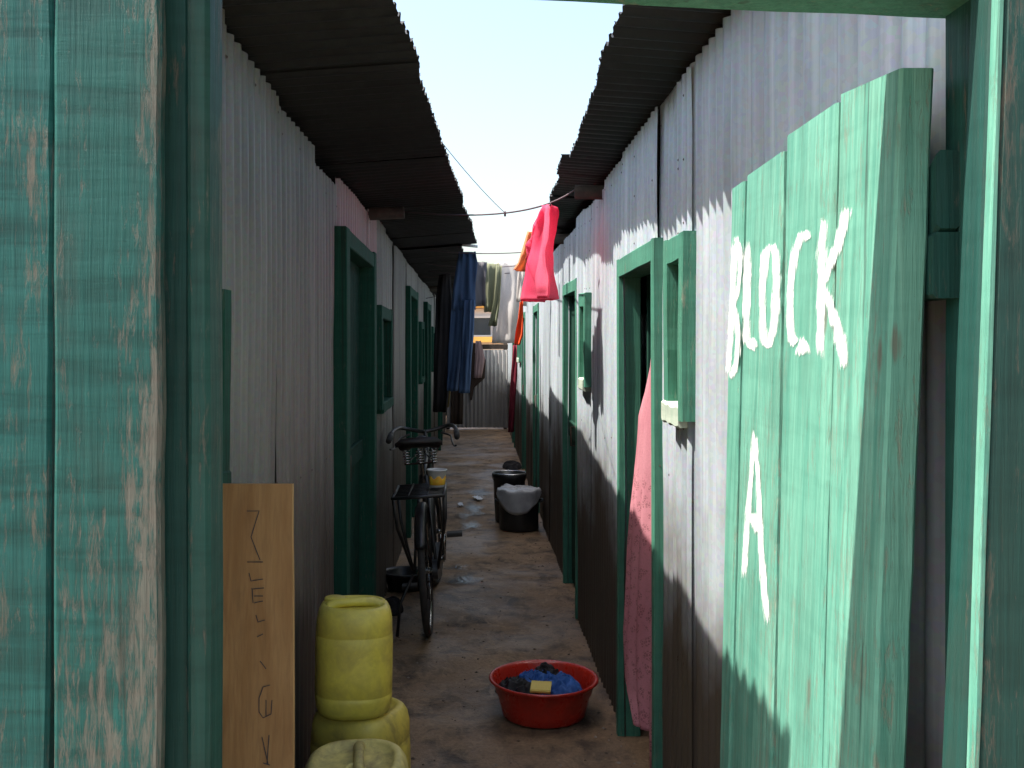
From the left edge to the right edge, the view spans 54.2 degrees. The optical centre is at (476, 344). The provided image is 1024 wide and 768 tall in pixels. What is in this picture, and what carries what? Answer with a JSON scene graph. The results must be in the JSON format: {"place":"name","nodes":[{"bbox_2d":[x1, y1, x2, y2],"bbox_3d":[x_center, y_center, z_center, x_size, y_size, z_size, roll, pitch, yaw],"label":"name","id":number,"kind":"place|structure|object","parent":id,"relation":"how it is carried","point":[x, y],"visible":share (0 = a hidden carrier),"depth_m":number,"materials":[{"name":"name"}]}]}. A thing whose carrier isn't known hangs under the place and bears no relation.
{"place":"outdoors","nodes":[
{"label":"outdoors","id":0,"kind":"place"},
{"bbox_2d":[473,306,507,349],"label":"shop building","id":1,"kind":"structure","parent":0,"point":[482,331],"depth_m":25.96,"materials":[{"name":"yellow paint"}]},
{"bbox_2d":[474,316,491,336],"bbox_3d":[-0.100,-0.490,25.960,1.020,0.540,0.060,0,0,0],"label":"window","id":2,"kind":"structure","parent":1,"relation":"in","point":[481,328],"depth_m":25.96,"materials":[{"name":"grey glass"}]},
{"bbox_2d":[393,0,622,263],"label":"sky","id":3,"kind":"structure","parent":0,"point":[509,85],"materials":[{"name":"white"}]},
{"bbox_2d":[384,428,648,767],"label":"ground","id":4,"kind":"structure","parent":0,"point":[472,460],"depth_m":5.41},
{"bbox_2d":[0,0,166,767],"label":"plank fence","id":5,"kind":"object","parent":4,"relation":"on","point":[83,408],"visible":1,"depth_m":1.30,"materials":[{"name":"teal paint"}]},
{"bbox_2d":[222,483,294,767],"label":"plywood board","id":6,"kind":"object","parent":4,"relation":"on","point":[258,730],"visible":0.94,"depth_m":2.17,"materials":[{"name":"brown wood"}]},
{"bbox_2d":[222,0,477,767],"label":"iron sheet building","id":7,"kind":"structure","parent":4,"relation":"on","point":[335,161],"depth_m":3.56,"materials":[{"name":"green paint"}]},
{"bbox_2d":[222,289,231,482],"bbox_3d":[-0.608,0.117,2.068,0.051,0.498,0.648,0,0,0],"label":"window","id":8,"kind":"structure","parent":7,"relation":"in","point":[226,294],"depth_m":2.35,"materials":[{"name":"green paint"}]},
{"bbox_2d":[333,226,376,595],"bbox_3d":[-0.611,0.548,4.850,0.127,2.104,1.253,0,0,0],"label":"door","id":9,"kind":"structure","parent":7,"relation":"in","point":[355,266],"depth_m":5.11,"materials":[{"name":"green paint"}]},
{"bbox_2d":[377,305,393,413],"bbox_3d":[-0.589,0.086,6.175,0.091,0.640,0.722,0,0,0],"label":"window","id":10,"kind":"structure","parent":7,"relation":"in","point":[385,399],"depth_m":6.17,"materials":[{"name":"green paint"}]},
{"bbox_2d":[405,286,418,537],"bbox_3d":[-0.611,0.554,8.850,0.126,2.092,1.113,0,0,0],"label":"door","id":11,"kind":"structure","parent":7,"relation":"in","point":[412,297],"depth_m":8.38,"materials":[{"name":"green paint"}]},
{"bbox_2d":[418,322,424,383],"bbox_3d":[-0.588,0.075,10.250,0.093,0.638,0.573,0,0,0],"label":"window","id":12,"kind":"structure","parent":7,"relation":"in","point":[421,341],"depth_m":9.97,"materials":[{"name":"green paint"}]},
{"bbox_2d":[423,302,431,452],"bbox_3d":[-0.611,0.558,11.600,0.127,2.084,0.912,0,0,0],"label":"door","id":13,"kind":"structure","parent":7,"relation":"in","point":[427,308],"depth_m":11.15,"materials":[{"name":"green paint"}]},
{"bbox_2d":[431,326,434,371],"bbox_3d":[-0.589,0.055,12.900,0.091,0.578,0.673,0,0,0],"label":"window","id":14,"kind":"structure","parent":7,"relation":"in","point":[432,328],"depth_m":12.57,"materials":[{"name":"green paint"}]},
{"bbox_2d":[438,412,442,450],"bbox_3d":[-0.611,0.574,15.600,0.127,2.053,0.913,0,0,0],"label":"door","id":15,"kind":"structure","parent":7,"relation":"in","point":[440,414],"depth_m":15.15,"materials":[{"name":"green paint"}]},
{"bbox_2d":[429,264,515,266],"bbox_3d":[0.025,-0.740,9.300,1.051,0.047,0.008,0,0,0],"label":"clothes line","id":16,"kind":"object","parent":7,"relation":"attached to","point":[455,266],"visible":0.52,"depth_m":9.30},
{"bbox_2d":[475,261,486,305],"bbox_3d":[0.014,-0.549,9.001,0.155,0.410,0.081,0,0,-13],"label":"tee shirt","id":17,"kind":"object","parent":16,"relation":"hanging from","point":[480,290],"visible":0.55,"depth_m":8.99,"materials":[{"name":"grey fabric"}]},
{"bbox_2d":[484,263,501,326],"bbox_3d":[0.138,-0.465,9.276,0.186,0.592,0.115,0,0,0],"label":"shirt","id":18,"kind":"object","parent":16,"relation":"hanging from","point":[493,281],"visible":0.89,"depth_m":9.26,"materials":[{"name":"green fabric"}]},
{"bbox_2d":[442,143,504,212],"bbox_3d":[0.001,-0.738,4.525,0.003,0.146,1.087,0,0,15],"label":"clothes line","id":19,"kind":"object","parent":7,"relation":"attached to","point":[472,179],"visible":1,"depth_m":4.43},
{"bbox_2d":[427,249,553,253],"bbox_3d":[0.110,-0.752,8.035,1.021,0.042,0.008,0,0,-2],"label":"clothes line","id":20,"kind":"object","parent":7,"relation":"attached to","point":[474,253],"visible":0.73,"depth_m":8.03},
{"bbox_2d":[447,251,477,392],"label":"jeans","id":21,"kind":"object","parent":20,"relation":"hanging from","point":[461,333],"visible":1,"depth_m":8.03,"materials":[{"name":"blue fabric"}]},
{"bbox_2d":[305,739,408,767],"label":"jerrican","id":22,"kind":"object","parent":4,"relation":"on","point":[366,753],"visible":1,"depth_m":2.90,"materials":[{"name":"yellow plastic"}]},
{"bbox_2d":[310,697,410,767],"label":"jerrican","id":23,"kind":"object","parent":4,"relation":"on","point":[392,724],"visible":0.41,"depth_m":3.21,"materials":[{"name":"yellow plastic"}]},
{"bbox_2d":[315,595,392,720],"bbox_3d":[-0.403,1.008,3.274,0.252,0.368,0.261,1,-1,-8],"label":"jerrican","id":24,"kind":"object","parent":23,"relation":"on","point":[353,655],"visible":1,"depth_m":3.16,"materials":[{"name":"yellow plastic"}]},
{"bbox_2d":[385,596,403,615],"bbox_3d":[-0.509,1.553,6.002,0.139,0.082,0.237,0,0,0],"label":"rag","id":25,"kind":"object","parent":4,"relation":"on","point":[393,602],"visible":0.6,"depth_m":5.95,"materials":[{"name":"grey fabric"}]},
{"bbox_2d":[386,566,418,592],"bbox_3d":[-0.470,1.536,6.550,0.300,0.117,0.300,0,0,0],"label":"basin","id":26,"kind":"object","parent":4,"relation":"on","point":[397,577],"visible":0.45,"depth_m":6.46,"materials":[{"name":"black plastic"}]},
{"bbox_2d":[386,423,461,636],"bbox_3d":[-0.299,1.051,6.099,0.451,1.088,1.858,-4,0,0],"label":"bicycle","id":27,"kind":"object","parent":4,"relation":"on","point":[427,570],"visible":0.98,"depth_m":5.60,"materials":[{"name":"black metal"}]},
{"bbox_2d":[427,468,446,487],"bbox_3d":[-0.220,0.729,5.490,0.114,0.097,0.114,0,0,0],"label":"plastic tub","id":28,"kind":"object","parent":27,"relation":"on","point":[437,477],"visible":1,"depth_m":5.45,"materials":[{"name":"white plastic"}]},
{"bbox_2d":[453,577,467,581],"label":"puddle","id":29,"kind":"object","parent":4,"relation":"on","point":[460,579],"visible":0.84,"depth_m":6.77,"materials":[{"name":"grey liquid"}]},
{"bbox_2d":[464,523,474,526],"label":"puddle","id":30,"kind":"object","parent":4,"relation":"on","point":[469,525],"visible":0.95,"depth_m":8.79,"materials":[{"name":"grey liquid"}]},
{"bbox_2d":[446,343,507,428],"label":"sheet gate","id":31,"kind":"structure","parent":4,"relation":"on","point":[486,406],"depth_m":19.00,"materials":[{"name":"grey metal"}]},
{"bbox_2d":[469,343,485,399],"bbox_3d":[0.006,0.503,18.963,0.321,1.097,0.053,0,0,0],"label":"rag","id":32,"kind":"object","parent":31,"relation":"hanging from","point":[475,382],"visible":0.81,"depth_m":18.95,"materials":[{"name":"brown fabric"}]},
{"bbox_2d":[474,341,484,377],"bbox_3d":[0.042,0.274,18.927,0.216,0.714,0.069,0,0,0],"label":"towel","id":33,"kind":"object","parent":31,"relation":"hanging from","point":[479,362],"visible":1,"depth_m":18.92,"materials":[{"name":"fabric"}]},
{"bbox_2d":[476,491,484,495],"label":"puddle","id":34,"kind":"object","parent":4,"relation":"on","point":[479,493],"visible":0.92,"depth_m":10.69,"materials":[{"name":"grey liquid"}]},
{"bbox_2d":[492,470,526,522],"bbox_3d":[0.292,1.373,9.050,0.318,0.443,0.316,0,0,0],"label":"bucket","id":35,"kind":"object","parent":4,"relation":"on","point":[510,477],"visible":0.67,"depth_m":8.96,"materials":[{"name":"black plastic"}]},
{"bbox_2d":[502,460,521,469],"bbox_3d":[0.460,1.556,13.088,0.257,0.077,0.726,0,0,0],"label":"rag","id":36,"kind":"object","parent":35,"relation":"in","point":[512,465],"visible":0.98,"depth_m":12.91,"materials":[{"name":"grey fabric"}]},
{"bbox_2d":[385,497,635,766],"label":"grit","id":37,"kind":"object","parent":4,"relation":"on","point":[412,758],"visible":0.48,"depth_m":5.17,"materials":[{"name":"gravel"}]},
{"bbox_2d":[494,498,543,531],"bbox_3d":[0.365,1.442,8.680,0.375,0.304,0.352,0,0,42],"label":"tub","id":38,"kind":"object","parent":4,"relation":"on","point":[527,522],"visible":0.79,"depth_m":8.54,"materials":[{"name":"black plastic"}]},
{"bbox_2d":[496,483,541,514],"bbox_3d":[0.364,1.333,8.684,0.396,0.226,0.388,0,0,0],"label":"plastic bag","id":39,"kind":"object","parent":38,"relation":"on","point":[518,499],"visible":1,"depth_m":8.52,"materials":[{"name":"white plastic"}]},
{"bbox_2d":[489,659,598,728],"bbox_3d":[0.288,1.512,4.320,0.472,0.161,0.472,0,0,0],"label":"basin","id":40,"kind":"object","parent":4,"relation":"on","point":[544,711],"visible":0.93,"depth_m":4.17,"materials":[{"name":"red plastic"}]},
{"bbox_2d":[495,675,540,694],"bbox_3d":[0.183,1.463,4.308,0.210,0.066,0.146,0,0,22],"label":"wet cloth","id":41,"kind":"object","parent":40,"relation":"in","point":[517,683],"visible":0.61,"depth_m":4.28,"materials":[{"name":"fabric"}]},
{"bbox_2d":[519,669,550,693],"bbox_3d":[0.267,1.454,4.351,0.241,0.075,0.165,0,0,25],"label":"wet cloth","id":42,"kind":"object","parent":40,"relation":"in","point":[535,675],"visible":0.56,"depth_m":4.33,"materials":[{"name":"blue fabric"}]},
{"bbox_2d":[535,662,558,674],"bbox_3d":[0.306,1.441,4.411,0.130,0.074,0.137,0,0,0],"label":"wet cloth","id":43,"kind":"object","parent":40,"relation":"in","point":[545,667],"visible":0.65,"depth_m":4.39,"materials":[{"name":"fabric"}]},
{"bbox_2d":[541,671,581,694],"bbox_3d":[0.354,1.455,4.310,0.202,0.075,0.259,0,0,0],"label":"wet cloth","id":44,"kind":"object","parent":40,"relation":"in","point":[563,683],"visible":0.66,"depth_m":4.26,"materials":[{"name":"blue fabric"}]},
{"bbox_2d":[530,680,551,693],"bbox_3d":[0.269,1.437,4.200,0.086,0.028,0.088,0,0,8],"label":"soap bar","id":45,"kind":"object","parent":44,"relation":"on","point":[543,687],"visible":1,"depth_m":4.18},
{"bbox_2d":[164,0,1023,767],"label":"gateway","id":46,"kind":"object","parent":4,"relation":"on","point":[984,702],"visible":0.89,"depth_m":1.16,"materials":[{"name":"teal paint"}]},
{"bbox_2d":[720,68,959,767],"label":"gate leaf","id":47,"kind":"object","parent":46,"relation":"attached to","point":[845,250],"visible":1,"depth_m":1.49,"materials":[{"name":"green paint"}]},
{"bbox_2d":[508,0,970,767],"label":"iron sheet building","id":48,"kind":"structure","parent":4,"relation":"on","point":[692,118],"depth_m":2.83,"materials":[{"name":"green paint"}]},
{"bbox_2d":[404,189,574,215],"bbox_3d":[0.022,-0.698,5.145,1.135,0.101,0.025,0,0,38],"label":"clothes line","id":49,"kind":"object","parent":48,"relation":"attached to","point":[564,196],"visible":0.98,"depth_m":5.09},
{"bbox_2d":[508,345,516,432],"bbox_3d":[0.522,0.631,14.491,0.154,1.272,0.104,0,0,17],"label":"sheet","id":50,"kind":"object","parent":48,"relation":"hanging from","point":[513,386],"visible":0.9,"depth_m":14.49,"materials":[{"name":"red fabric"}]},
{"bbox_2d":[512,343,514,447],"bbox_3d":[0.615,0.594,16.000,0.119,2.013,0.847,0,0,0],"label":"door","id":51,"kind":"structure","parent":48,"relation":"in","point":[513,434],"depth_m":16.38,"materials":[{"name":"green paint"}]},
{"bbox_2d":[516,343,520,362],"bbox_3d":[0.592,-0.029,13.653,0.084,0.546,0.553,0,0,0],"label":"window","id":52,"kind":"structure","parent":48,"relation":"in","point":[518,359],"depth_m":13.41,"materials":[{"name":"green paint"}]},
{"bbox_2d":[521,312,525,471],"bbox_3d":[0.615,0.594,12.500,0.119,2.011,0.847,0,0,0],"label":"door","id":53,"kind":"structure","parent":48,"relation":"in","point":[523,352],"depth_m":12.88,"materials":[{"name":"green paint"}]},
{"bbox_2d":[533,303,539,512],"bbox_3d":[0.615,0.599,9.925,0.119,2.002,0.797,0,0,0],"label":"door","id":54,"kind":"structure","parent":48,"relation":"in","point":[535,308],"depth_m":10.28,"materials":[{"name":"green paint"}]},
{"bbox_2d":[562,278,577,618],"bbox_3d":[0.615,0.599,6.290,0.119,2.002,0.907,0,0,0],"label":"door","id":55,"kind":"structure","parent":48,"relation":"in","point":[569,306],"depth_m":6.70,"materials":[{"name":"green paint"}]},
{"bbox_2d":[578,292,591,390],"bbox_3d":[0.592,-0.021,5.363,0.083,0.528,0.334,0,0,0],"label":"window","id":56,"kind":"structure","parent":48,"relation":"in","point":[584,299],"depth_m":5.20,"materials":[{"name":"green paint"}]},
{"bbox_2d":[623,361,651,767],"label":"curtain","id":57,"kind":"object","parent":48,"relation":"hanging from","point":[637,634],"visible":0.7,"depth_m":3.45,"materials":[{"name":"pink fabric"}]},
{"bbox_2d":[616,238,662,767],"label":"door","id":58,"kind":"structure","parent":48,"relation":"in","point":[647,259],"depth_m":4.05,"materials":[{"name":"green paint"}]},
{"bbox_2d":[661,231,695,427],"bbox_3d":[0.592,-0.040,2.868,0.083,0.546,0.274,0,0,0],"label":"window","id":59,"kind":"structure","parent":48,"relation":"in","point":[678,404],"depth_m":2.75,"materials":[{"name":"green paint"}]},
{"bbox_3d":[-0.340,-0.769,10.900,0.521,0.068,0.008,0,0,0],"label":"clothes line","id":60,"kind":"object","parent":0,"visible":0},
{"bbox_2d":[433,274,451,412],"bbox_3d":[-0.375,-0.055,10.898,0.205,1.581,0.116,0,0,-14],"label":"coat","id":61,"kind":"object","parent":60,"relation":"hanging from","point":[442,332],"visible":0.73,"depth_m":10.88,"materials":[{"name":"grey fabric"}]},
{"bbox_3d":[0.025,-0.745,10.300,1.051,0.037,0.008,0,0,0],"label":"clothes line","id":62,"kind":"object","parent":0,"visible":0},
{"bbox_2d":[492,261,526,342],"bbox_3d":[0.327,-0.439,10.292,0.376,0.847,0.122,0,0,0],"label":"shirt","id":63,"kind":"object","parent":62,"relation":"hanging from","point":[504,330],"visible":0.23,"depth_m":10.28,"materials":[{"name":"white fabric"}]},
{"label":"clothes line","id":64,"kind":"object","parent":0,"visible":0},
{"bbox_2d":[516,257,524,301],"bbox_3d":[0.338,-0.502,7.700,0.064,0.346,0.074,0,0,-42],"label":"vest","id":65,"kind":"object","parent":64,"relation":"hanging from","point":[520,277],"visible":0.59,"depth_m":7.69,"materials":[{"name":"white fabric"}]},
{"bbox_2d":[513,231,531,271],"bbox_3d":[0.340,-0.674,7.198,0.166,0.293,0.107,0,0,0],"label":"hanging cloth","id":66,"kind":"object","parent":64,"relation":"hanging from","point":[520,266],"visible":0.53,"depth_m":7.18,"materials":[{"name":"orange fabric"}]},
{"bbox_2d":[520,204,558,301],"bbox_3d":[0.303,-0.442,4.921,0.159,0.455,0.560,0,0,-8],"label":"shirt","id":67,"kind":"object","parent":64,"relation":"hanging from","point":[539,284],"visible":1,"depth_m":4.81,"materials":[{"name":"fabric"}]},
{"bbox_3d":[-0.350,-0.224,13.000,0.501,0.060,0.008,0,0,0],"label":"clothes line","id":68,"kind":"object","parent":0,"visible":0},
{"bbox_2d":[450,371,463,423],"bbox_3d":[-0.259,0.416,12.996,0.174,1.228,0.088,0,0,10],"label":"towel","id":69,"kind":"object","parent":68,"relation":"hanging from","point":[456,410],"visible":0.38,"depth_m":12.98,"materials":[{"name":"brown fabric"}]},
{"bbox_3d":[0.436,-0.583,9.960,0.014,0.315,0.086,0,0,0],"label":"clothes line","id":70,"kind":"object","parent":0,"visible":0},
{"bbox_2d":[514,301,523,344],"bbox_3d":[0.413,-0.223,9.889,0.096,0.454,0.094,0,0,0],"label":"cloth","id":71,"kind":"object","parent":70,"relation":"hanging from","point":[519,332],"visible":0.96,"depth_m":9.89,"materials":[{"name":"orange fabric"}]}
]}

